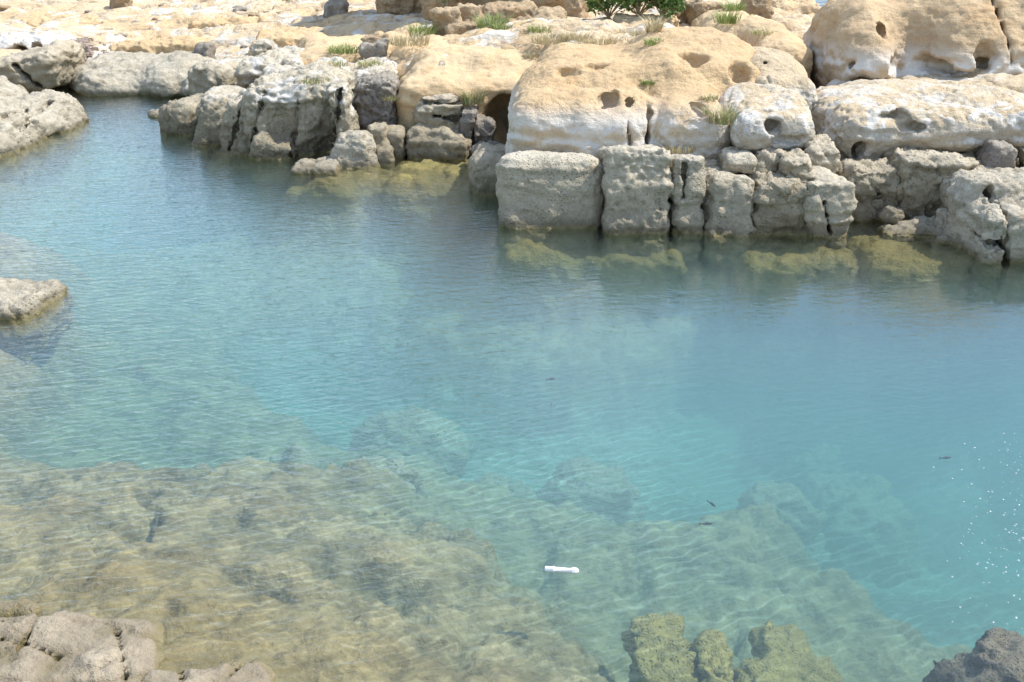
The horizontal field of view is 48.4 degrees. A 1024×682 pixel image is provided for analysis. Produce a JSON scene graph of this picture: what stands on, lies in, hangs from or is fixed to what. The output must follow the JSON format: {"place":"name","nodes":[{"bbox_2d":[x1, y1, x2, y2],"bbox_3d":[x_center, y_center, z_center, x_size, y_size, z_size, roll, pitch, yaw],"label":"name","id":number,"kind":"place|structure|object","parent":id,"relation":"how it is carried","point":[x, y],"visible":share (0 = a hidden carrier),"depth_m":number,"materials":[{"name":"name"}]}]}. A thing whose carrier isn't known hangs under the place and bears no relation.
{"place":"outdoors","nodes":[
{"label":"outdoors","id":0,"kind":"place"},
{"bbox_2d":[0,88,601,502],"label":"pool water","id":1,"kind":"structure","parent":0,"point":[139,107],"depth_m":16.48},
{"bbox_2d":[387,124,406,166],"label":"boulder","id":2,"kind":"object","parent":1,"relation":"in","point":[396,135],"visible":0.37,"depth_m":17.64,"materials":[{"name":"grey stone"}]},
{"bbox_2d":[545,566,578,573],"bbox_3d":[0.313,1.432,7.123,0.214,0.042,0.042,3,22,6],"label":"plastic tube","id":3,"kind":"object","parent":1,"relation":"on","point":[573,570],"visible":1,"depth_m":7.11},
{"bbox_2d":[355,70,400,129],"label":"boulder","id":4,"kind":"object","parent":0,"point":[372,89],"visible":0.68,"depth_m":18.05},
{"bbox_2d":[459,104,496,156],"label":"boulder","id":5,"kind":"object","parent":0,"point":[475,127],"visible":0.64,"depth_m":17.71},
{"bbox_2d":[0,0,1023,681],"bbox_3d":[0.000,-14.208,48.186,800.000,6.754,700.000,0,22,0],"label":"ground","id":6,"kind":"structure","parent":0,"point":[194,522],"depth_m":13.03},
{"bbox_2d":[0,598,43,617],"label":"rock slab","id":7,"kind":"object","parent":6,"relation":"on","point":[22,607],"visible":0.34,"depth_m":6.71,"materials":[{"name":"stone"}]},
{"bbox_2d":[0,277,74,363],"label":"rock slab","id":8,"kind":"object","parent":6,"relation":"on","point":[24,303],"visible":0.94,"depth_m":11.44,"materials":[{"name":"grey stone"}]},
{"bbox_2d":[0,30,76,48],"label":"rock","id":9,"kind":"object","parent":6,"relation":"on","point":[22,40],"visible":0.47,"depth_m":25.23,"materials":[{"name":"stone"}]},
{"bbox_2d":[0,39,85,93],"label":"rock outcrop","id":10,"kind":"object","parent":6,"relation":"on","point":[55,63],"visible":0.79,"depth_m":22.62,"materials":[{"name":"grey stone"}]},
{"bbox_2d":[0,75,90,182],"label":"rock slab","id":11,"kind":"object","parent":6,"relation":"on","point":[27,119],"visible":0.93,"depth_m":19.37,"materials":[{"name":"grey stone"}]},
{"bbox_2d":[21,13,132,26],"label":"rock","id":12,"kind":"object","parent":6,"relation":"on","point":[34,20],"visible":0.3,"depth_m":28.32,"materials":[{"name":"stone"}]},
{"bbox_2d":[51,37,108,104],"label":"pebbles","id":13,"kind":"object","parent":6,"relation":"on","point":[83,41],"visible":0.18,"depth_m":25.53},
{"bbox_2d":[0,611,167,681],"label":"rock slab","id":14,"kind":"object","parent":6,"relation":"on","point":[66,646],"visible":0.94,"depth_m":6.30,"materials":[{"name":"stone"}]},
{"bbox_2d":[109,0,132,8],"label":"rock","id":15,"kind":"object","parent":6,"relation":"on","point":[118,3],"visible":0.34,"depth_m":29.88,"materials":[{"name":"brown stone"}]},
{"bbox_2d":[69,50,212,110],"bbox_3d":[-7.436,-5.488,24.002,3.832,1.242,3.796,0,22,0],"label":"rock slab","id":16,"kind":"object","parent":6,"relation":"on","point":[124,73],"visible":0.62,"depth_m":22.99,"materials":[{"name":"grey stone"}]},
{"bbox_2d":[109,35,207,53],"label":"rock","id":17,"kind":"object","parent":6,"relation":"on","point":[171,44],"visible":0.44,"depth_m":25.69,"materials":[{"name":"stone"}]},
{"bbox_2d":[158,93,203,154],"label":"boulder","id":18,"kind":"object","parent":6,"relation":"on","point":[178,118],"visible":0.51,"depth_m":19.31,"materials":[{"name":"grey stone"}]},
{"bbox_2d":[194,41,216,58],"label":"rock","id":19,"kind":"object","parent":6,"relation":"on","point":[205,48],"visible":0.56,"depth_m":24.06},
{"bbox_2d":[141,660,282,681],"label":"rock slab","id":20,"kind":"object","parent":6,"relation":"on","point":[251,671],"visible":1,"depth_m":6.10,"materials":[{"name":"stone"}]},
{"bbox_2d":[190,85,244,169],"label":"boulder","id":21,"kind":"object","parent":6,"relation":"on","point":[210,109],"visible":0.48,"depth_m":18.48,"materials":[{"name":"grey stone"}]},
{"bbox_2d":[187,54,253,95],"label":"boulder","id":22,"kind":"object","parent":6,"relation":"on","point":[204,76],"visible":0.3,"depth_m":21.04,"materials":[{"name":"grey stone"}]},
{"bbox_2d":[206,89,256,181],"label":"boulder","id":23,"kind":"object","parent":6,"relation":"on","point":[233,137],"visible":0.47,"depth_m":17.89,"materials":[{"name":"grey stone"}]},
{"bbox_2d":[188,12,312,28],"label":"rock","id":24,"kind":"object","parent":6,"relation":"on","point":[204,22],"visible":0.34,"depth_m":27.30,"materials":[{"name":"stone"}]},
{"bbox_2d":[251,39,276,55],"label":"rock","id":25,"kind":"object","parent":6,"relation":"on","point":[259,46],"visible":0.45,"depth_m":22.53,"materials":[{"name":"grey stone"}]},
{"bbox_2d":[234,45,304,88],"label":"rock outcrop","id":26,"kind":"object","parent":6,"relation":"on","point":[247,72],"visible":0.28,"depth_m":20.16,"materials":[{"name":"grey stone"}]},
{"bbox_2d":[248,25,333,55],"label":"rock","id":27,"kind":"object","parent":6,"relation":"on","point":[281,37],"visible":0.33,"depth_m":24.39,"materials":[{"name":"stone"}]},
{"bbox_2d":[269,443,321,468],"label":"submerged rock","id":28,"kind":"object","parent":6,"relation":"on","point":[296,453],"visible":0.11,"depth_m":10.20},
{"bbox_2d":[291,156,340,185],"bbox_3d":[-2.928,-2.499,17.114,0.742,0.482,0.721,0,22,0],"label":"rock slab","id":29,"kind":"object","parent":6,"relation":"on","point":[323,167],"visible":0.61,"depth_m":16.82,"materials":[{"name":"grey stone"}]},
{"bbox_2d":[240,56,398,185],"bbox_3d":[-3.060,-3.711,18.816,2.522,1.773,3.068,0,22,0],"label":"rock outcrop","id":30,"kind":"object","parent":6,"relation":"on","point":[287,114],"visible":0.6,"depth_m":17.72,"materials":[{"name":"grey stone"}]},
{"bbox_2d":[297,76,329,83],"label":"grass tuft","id":31,"kind":"object","parent":30,"relation":"on","point":[309,81],"visible":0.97,"depth_m":17.59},
{"bbox_2d":[354,59,385,67],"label":"grass tuft","id":32,"kind":"object","parent":30,"relation":"on","point":[367,63],"visible":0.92,"depth_m":19.12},
{"bbox_2d":[323,0,349,17],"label":"rock","id":33,"kind":"object","parent":6,"relation":"on","point":[333,7],"visible":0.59,"depth_m":26.63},
{"bbox_2d":[283,168,392,215],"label":"submerged rock","id":34,"kind":"object","parent":6,"relation":"on","point":[330,205],"visible":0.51,"depth_m":16.56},
{"bbox_2d":[330,130,380,171],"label":"boulder","id":35,"kind":"object","parent":6,"relation":"on","point":[353,149],"visible":0.53,"depth_m":17.09,"materials":[{"name":"grey stone"}]},
{"bbox_2d":[298,31,447,64],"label":"rock outcrop","id":36,"kind":"object","parent":6,"relation":"on","point":[311,43],"visible":0.2,"depth_m":20.56,"materials":[{"name":"stone"}]},
{"bbox_2d":[322,42,359,53],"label":"grass tuft","id":37,"kind":"object","parent":36,"relation":"on","point":[340,49],"visible":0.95,"depth_m":20.22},
{"bbox_2d":[360,32,389,45],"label":"rock","id":38,"kind":"object","parent":36,"relation":"on","point":[374,37],"visible":0.34,"depth_m":20.43,"materials":[{"name":"brown stone"}]},
{"bbox_2d":[383,31,435,46],"bbox_3d":[-1.802,-5.328,20.010,0.955,0.222,0.950,0,22,0],"label":"grass tuft","id":39,"kind":"object","parent":36,"relation":"on","point":[403,41],"visible":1,"depth_m":19.92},
{"bbox_2d":[400,19,448,36],"bbox_3d":[-1.644,-5.897,21.494,0.922,0.267,0.917,0,22,0],"label":"grass tuft","id":40,"kind":"object","parent":36,"relation":"on","point":[429,30],"visible":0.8,"depth_m":21.39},
{"bbox_2d":[359,38,389,59],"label":"rock","id":41,"kind":"object","parent":6,"relation":"on","point":[378,48],"visible":0.79,"depth_m":19.95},
{"bbox_2d":[367,122,394,170],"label":"boulder","id":42,"kind":"object","parent":6,"relation":"on","point":[384,147],"visible":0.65,"depth_m":17.41,"materials":[{"name":"grey stone"}]},
{"bbox_2d":[359,454,429,498],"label":"submerged rock","id":43,"kind":"object","parent":6,"relation":"on","point":[412,477],"visible":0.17,"depth_m":9.87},
{"bbox_2d":[348,404,472,477],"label":"submerged rock","id":44,"kind":"object","parent":6,"relation":"on","point":[429,434],"visible":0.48,"depth_m":11.51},
{"bbox_2d":[374,157,474,224],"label":"submerged rock","id":45,"kind":"object","parent":6,"relation":"on","point":[442,202],"visible":0.67,"depth_m":16.51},
{"bbox_2d":[412,93,462,129],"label":"boulder","id":46,"kind":"object","parent":6,"relation":"on","point":[445,109],"visible":0.43,"depth_m":17.73,"materials":[{"name":"grey stone"}]},
{"bbox_2d":[405,122,472,163],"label":"boulder","id":47,"kind":"object","parent":6,"relation":"on","point":[441,143],"visible":0.6,"depth_m":17.56,"materials":[{"name":"grey stone"}]},
{"bbox_2d":[428,3,484,34],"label":"rock","id":48,"kind":"object","parent":6,"relation":"on","point":[458,19],"visible":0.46,"depth_m":21.46,"materials":[{"name":"brown stone"}]},
{"bbox_2d":[395,42,536,144],"bbox_3d":[-0.613,-4.253,19.522,2.634,1.598,3.457,0,22,0],"label":"rock outcrop","id":49,"kind":"object","parent":6,"relation":"on","point":[499,70],"visible":0.35,"depth_m":18.38,"materials":[{"name":"stone"}]},
{"bbox_2d":[450,86,492,104],"bbox_3d":[-0.620,-3.865,17.873,0.770,0.268,0.699,9,24,21],"label":"grass tuft","id":50,"kind":"object","parent":49,"relation":"on","point":[469,99],"visible":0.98,"depth_m":17.78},
{"bbox_2d":[375,0,588,20],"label":"rock","id":51,"kind":"object","parent":6,"relation":"on","point":[577,8],"visible":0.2,"depth_m":23.78,"materials":[{"name":"brown stone"}]},
{"bbox_2d":[468,142,504,230],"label":"boulder","id":52,"kind":"object","parent":6,"relation":"on","point":[484,159],"visible":0.52,"depth_m":15.69,"materials":[{"name":"grey stone"}]},
{"bbox_2d":[469,12,512,28],"bbox_3d":[-0.395,-5.901,20.942,1.039,0.287,0.972,0,22,0],"label":"grass tuft","id":53,"kind":"object","parent":6,"relation":"on","point":[480,24],"visible":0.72,"depth_m":20.84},
{"bbox_2d":[482,0,537,20],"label":"rock","id":54,"kind":"object","parent":6,"relation":"on","point":[523,8],"visible":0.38,"depth_m":22.47,"materials":[{"name":"brown stone"}]},
{"bbox_2d":[507,6,566,21],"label":"rock","id":55,"kind":"object","parent":6,"relation":"on","point":[555,12],"visible":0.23,"depth_m":21.69,"materials":[{"name":"brown stone"}]},
{"bbox_2d":[525,23,551,32],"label":"grass tuft","id":56,"kind":"object","parent":6,"relation":"on","point":[535,29],"visible":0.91,"depth_m":19.53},
{"bbox_2d":[495,150,604,250],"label":"boulder","id":57,"kind":"object","parent":6,"relation":"on","point":[548,197],"visible":0.82,"depth_m":14.08,"materials":[{"name":"grey stone"}]},
{"bbox_2d":[526,29,575,44],"bbox_3d":[0.677,-5.046,18.895,0.878,0.178,0.873,-19,29,-39],"label":"grass tuft","id":58,"kind":"object","parent":6,"relation":"on","point":[546,39],"visible":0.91,"depth_m":18.78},
{"bbox_2d":[474,455,645,524],"bbox_3d":[0.341,1.786,11.281,1.970,1.340,1.147,0,22,0],"label":"submerged rock","id":59,"kind":"object","parent":6,"relation":"on","point":[610,493],"visible":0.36,"depth_m":10.87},
{"bbox_2d":[557,29,594,40],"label":"grass tuft","id":60,"kind":"object","parent":6,"relation":"on","point":[574,37],"visible":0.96,"depth_m":18.77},
{"bbox_2d":[491,232,686,318],"bbox_3d":[0.976,-0.762,14.359,2.485,1.165,1.350,0,22,0],"label":"submerged rock","id":61,"kind":"object","parent":6,"relation":"on","point":[649,286],"visible":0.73,"depth_m":13.82,"materials":[{"name":"stone"}]},
{"bbox_2d":[571,31,627,44],"bbox_3d":[1.457,-4.985,18.737,0.987,0.140,1.001,-4,22,-10],"label":"grass tuft","id":62,"kind":"object","parent":6,"relation":"on","point":[606,42],"visible":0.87,"depth_m":18.54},
{"bbox_2d":[584,0,635,17],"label":"bush","id":63,"kind":"object","parent":6,"relation":"on","point":[602,6],"visible":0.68,"depth_m":20.63,"materials":[{"name":"green plant"}]},
{"bbox_2d":[505,26,759,158],"bbox_3d":[1.826,-3.468,16.953,3.850,2.085,4.844,0,22,0],"label":"rock outcrop","id":64,"kind":"object","parent":6,"relation":"on","point":[590,99],"visible":0.59,"depth_m":15.41,"materials":[{"name":"stone"}]},
{"bbox_2d":[636,14,672,32],"bbox_3d":[2.227,-4.996,17.905,0.629,0.283,0.670,-18,28,-37],"label":"grass tuft","id":65,"kind":"object","parent":64,"relation":"on","point":[653,25],"visible":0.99,"depth_m":17.88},
{"bbox_2d":[642,36,666,45],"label":"grass tuft","id":66,"kind":"object","parent":64,"relation":"on","point":[651,42],"visible":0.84,"depth_m":16.92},
{"bbox_2d":[660,141,695,153],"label":"grass tuft","id":67,"kind":"object","parent":64,"relation":"on","point":[677,150],"visible":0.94,"depth_m":14.66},
{"bbox_2d":[691,100,748,124],"bbox_3d":[2.769,-2.949,14.735,0.826,0.215,0.705,-16,27,-34],"label":"grass tuft","id":68,"kind":"object","parent":64,"relation":"on","point":[725,118],"visible":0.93,"depth_m":14.63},
{"bbox_2d":[597,144,673,256],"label":"boulder","id":69,"kind":"object","parent":6,"relation":"on","point":[637,186],"visible":0.79,"depth_m":13.83,"materials":[{"name":"grey stone"}]},
{"bbox_2d":[613,13,679,26],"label":"rock","id":70,"kind":"object","parent":6,"relation":"on","point":[627,18],"visible":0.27,"depth_m":20.42,"materials":[{"name":"stone"}]},
{"bbox_2d":[607,0,655,16],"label":"bush","id":71,"kind":"object","parent":70,"relation":"on","point":[638,4],"visible":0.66,"depth_m":20.44,"materials":[{"name":"green plant"}]},
{"bbox_2d":[641,0,685,17],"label":"bush","id":72,"kind":"object","parent":70,"relation":"on","point":[663,7],"visible":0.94,"depth_m":20.23,"materials":[{"name":"green plant"}]},
{"bbox_2d":[621,612,700,681],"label":"submerged rock","id":73,"kind":"object","parent":6,"relation":"on","point":[656,646],"visible":0.99,"depth_m":7.11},
{"bbox_2d":[667,0,687,23],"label":"rock","id":74,"kind":"object","parent":6,"relation":"on","point":[680,17],"visible":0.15,"depth_m":20.80,"materials":[{"name":"brown stone"}]},
{"bbox_2d":[668,154,705,261],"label":"boulder","id":75,"kind":"object","parent":6,"relation":"on","point":[685,211],"visible":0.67,"depth_m":13.87,"materials":[{"name":"grey stone"}]},
{"bbox_2d":[684,0,725,25],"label":"rock","id":76,"kind":"object","parent":6,"relation":"on","point":[694,9],"visible":0.18,"depth_m":20.50,"materials":[{"name":"brown stone"}]},
{"bbox_2d":[690,629,733,681],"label":"submerged rock","id":77,"kind":"object","parent":6,"relation":"on","point":[715,653],"visible":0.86,"depth_m":6.94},
{"bbox_2d":[699,166,757,266],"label":"boulder","id":78,"kind":"object","parent":6,"relation":"on","point":[729,227],"visible":0.66,"depth_m":13.82,"materials":[{"name":"grey stone"}]},
{"bbox_2d":[718,146,757,174],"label":"boulder","id":79,"kind":"object","parent":78,"relation":"on","point":[735,160],"visible":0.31,"depth_m":14.19,"materials":[{"name":"grey stone"}]},
{"bbox_2d":[690,8,812,79],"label":"rock outcrop","id":80,"kind":"object","parent":6,"relation":"on","point":[797,48],"visible":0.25,"depth_m":18.08,"materials":[{"name":"stone"}]},
{"bbox_2d":[710,9,743,23],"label":"grass tuft","id":81,"kind":"object","parent":80,"relation":"on","point":[728,19],"visible":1,"depth_m":18.54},
{"bbox_2d":[719,0,750,11],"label":"grass tuft","id":82,"kind":"object","parent":80,"relation":"on","point":[729,7],"visible":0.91,"depth_m":20.11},
{"bbox_2d":[748,27,777,35],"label":"grass tuft","id":83,"kind":"object","parent":80,"relation":"on","point":[756,32],"visible":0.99,"depth_m":17.86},
{"bbox_2d":[739,0,773,19],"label":"rock","id":84,"kind":"object","parent":6,"relation":"on","point":[763,8],"visible":0.24,"depth_m":21.24,"materials":[{"name":"brown stone"}]},
{"bbox_2d":[752,147,780,174],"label":"boulder","id":85,"kind":"object","parent":6,"relation":"on","point":[768,158],"visible":0.11,"depth_m":14.20,"materials":[{"name":"grey stone"}]},
{"bbox_2d":[719,82,814,151],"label":"boulder","id":86,"kind":"object","parent":6,"relation":"on","point":[774,116],"visible":0.9,"depth_m":14.46,"materials":[{"name":"stone"}]},
{"bbox_2d":[743,171,810,251],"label":"boulder","id":87,"kind":"object","parent":6,"relation":"on","point":[777,217],"visible":0.44,"depth_m":13.80,"materials":[{"name":"grey stone"}]},
{"bbox_2d":[775,148,818,182],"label":"boulder","id":88,"kind":"object","parent":87,"relation":"on","point":[795,162],"visible":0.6,"depth_m":13.85,"materials":[{"name":"grey stone"}]},
{"bbox_2d":[750,46,817,112],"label":"rock outcrop","id":89,"kind":"object","parent":6,"relation":"on","point":[783,69],"visible":0.28,"depth_m":15.88,"materials":[{"name":"stone"}]},
{"bbox_2d":[733,620,843,681],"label":"submerged rock","id":90,"kind":"object","parent":6,"relation":"on","point":[781,653],"visible":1,"depth_m":7.04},
{"bbox_2d":[729,242,862,331],"bbox_3d":[3.439,-0.752,13.969,1.545,1.096,1.346,0,22,0],"label":"submerged rock","id":91,"kind":"object","parent":6,"relation":"on","point":[804,286],"visible":0.81,"depth_m":13.46,"materials":[{"name":"stone"}]},
{"bbox_2d":[771,0,820,13],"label":"rock","id":92,"kind":"object","parent":6,"relation":"on","point":[807,6],"visible":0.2,"depth_m":23.21,"materials":[{"name":"stone"}]},
{"bbox_2d":[777,442,843,486],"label":"submerged rock","id":93,"kind":"object","parent":6,"relation":"on","point":[823,457],"visible":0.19,"depth_m":13.06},
{"bbox_2d":[735,471,925,588],"bbox_3d":[3.033,2.114,11.660,2.462,2.088,1.431,-12,25,-26],"label":"submerged rock","id":94,"kind":"object","parent":6,"relation":"on","point":[856,526],"visible":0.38,"depth_m":11.43,"materials":[{"name":"stone"}]},
{"bbox_2d":[803,166,857,249],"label":"boulder","id":95,"kind":"object","parent":6,"relation":"on","point":[830,204],"visible":0.53,"depth_m":13.67,"materials":[{"name":"grey stone"}]},
{"bbox_2d":[802,134,840,173],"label":"boulder","id":96,"kind":"object","parent":95,"relation":"on","point":[821,150],"visible":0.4,"depth_m":14.15,"materials":[{"name":"grey stone"}]},
{"bbox_2d":[836,157,900,239],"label":"boulder","id":97,"kind":"object","parent":6,"relation":"on","point":[876,181],"visible":0.39,"depth_m":14.37,"materials":[{"name":"grey stone"}]},
{"bbox_2d":[878,205,904,224],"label":"stone","id":98,"kind":"object","parent":6,"relation":"on","point":[891,214],"visible":0.94,"depth_m":14.11,"materials":[{"name":"grey stone"}]},
{"bbox_2d":[802,0,1023,152],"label":"boulder","id":99,"kind":"object","parent":6,"relation":"on","point":[848,40],"visible":0.58,"depth_m":16.58,"materials":[{"name":"brown stone"}]},
{"bbox_2d":[845,230,982,320],"bbox_3d":[4.811,-0.846,13.866,1.521,0.787,1.864,0,22,0],"label":"submerged rock","id":100,"kind":"object","parent":6,"relation":"on","point":[913,279],"visible":0.77,"depth_m":13.13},
{"bbox_2d":[877,215,951,250],"bbox_3d":[5.145,-1.242,13.913,1.236,0.433,0.990,0,22,0],"label":"rock ledge","id":101,"kind":"object","parent":6,"relation":"on","point":[923,228],"visible":0.34,"depth_m":13.84,"materials":[{"name":"grey stone"}]},
{"bbox_2d":[933,208,948,227],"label":"stone","id":102,"kind":"object","parent":101,"relation":"on","point":[938,222],"visible":0.45,"depth_m":13.85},
{"bbox_2d":[811,77,1023,160],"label":"rock outcrop","id":103,"kind":"object","parent":6,"relation":"on","point":[855,120],"visible":0.72,"depth_m":14.70,"materials":[{"name":"stone"}]},
{"bbox_2d":[899,68,1023,93],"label":"rock ledge","id":104,"kind":"object","parent":103,"relation":"on","point":[1013,82],"visible":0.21,"depth_m":16.17,"materials":[{"name":"stone"}]},
{"bbox_2d":[883,147,978,220],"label":"boulder","id":105,"kind":"object","parent":6,"relation":"on","point":[923,174],"visible":0.39,"depth_m":14.15,"materials":[{"name":"grey stone"}]},
{"bbox_2d":[922,627,1023,681],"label":"boulder","id":106,"kind":"object","parent":6,"relation":"on","point":[996,654],"visible":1,"depth_m":6.56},
{"bbox_2d":[959,152,990,170],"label":"boulder","id":107,"kind":"object","parent":6,"relation":"on","point":[971,156],"visible":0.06,"depth_m":14.66,"materials":[{"name":"grey stone"}]},
{"bbox_2d":[976,139,1017,168],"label":"boulder","id":108,"kind":"object","parent":107,"relation":"on","point":[995,153],"visible":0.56,"depth_m":14.36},
{"bbox_2d":[939,165,1023,305],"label":"rock slab","id":109,"kind":"object","parent":6,"relation":"on","point":[983,226],"visible":0.78,"depth_m":13.05,"materials":[{"name":"grey stone"}]},
{"bbox_2d":[596,157,720,166],"bbox_3d":[1.887,-2.171,15.141,2.111,0.778,0.980,0,22,0],"label":"rock ledge","id":110,"kind":"object","parent":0,"point":[712,162],"visible":0.01,"depth_m":14.69,"materials":[{"name":"grey stone"}]},
{"bbox_2d":[1015,147,1023,167],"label":"boulder","id":111,"kind":"object","parent":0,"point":[1019,160],"visible":0.06,"depth_m":14.77,"materials":[{"name":"grey stone"}]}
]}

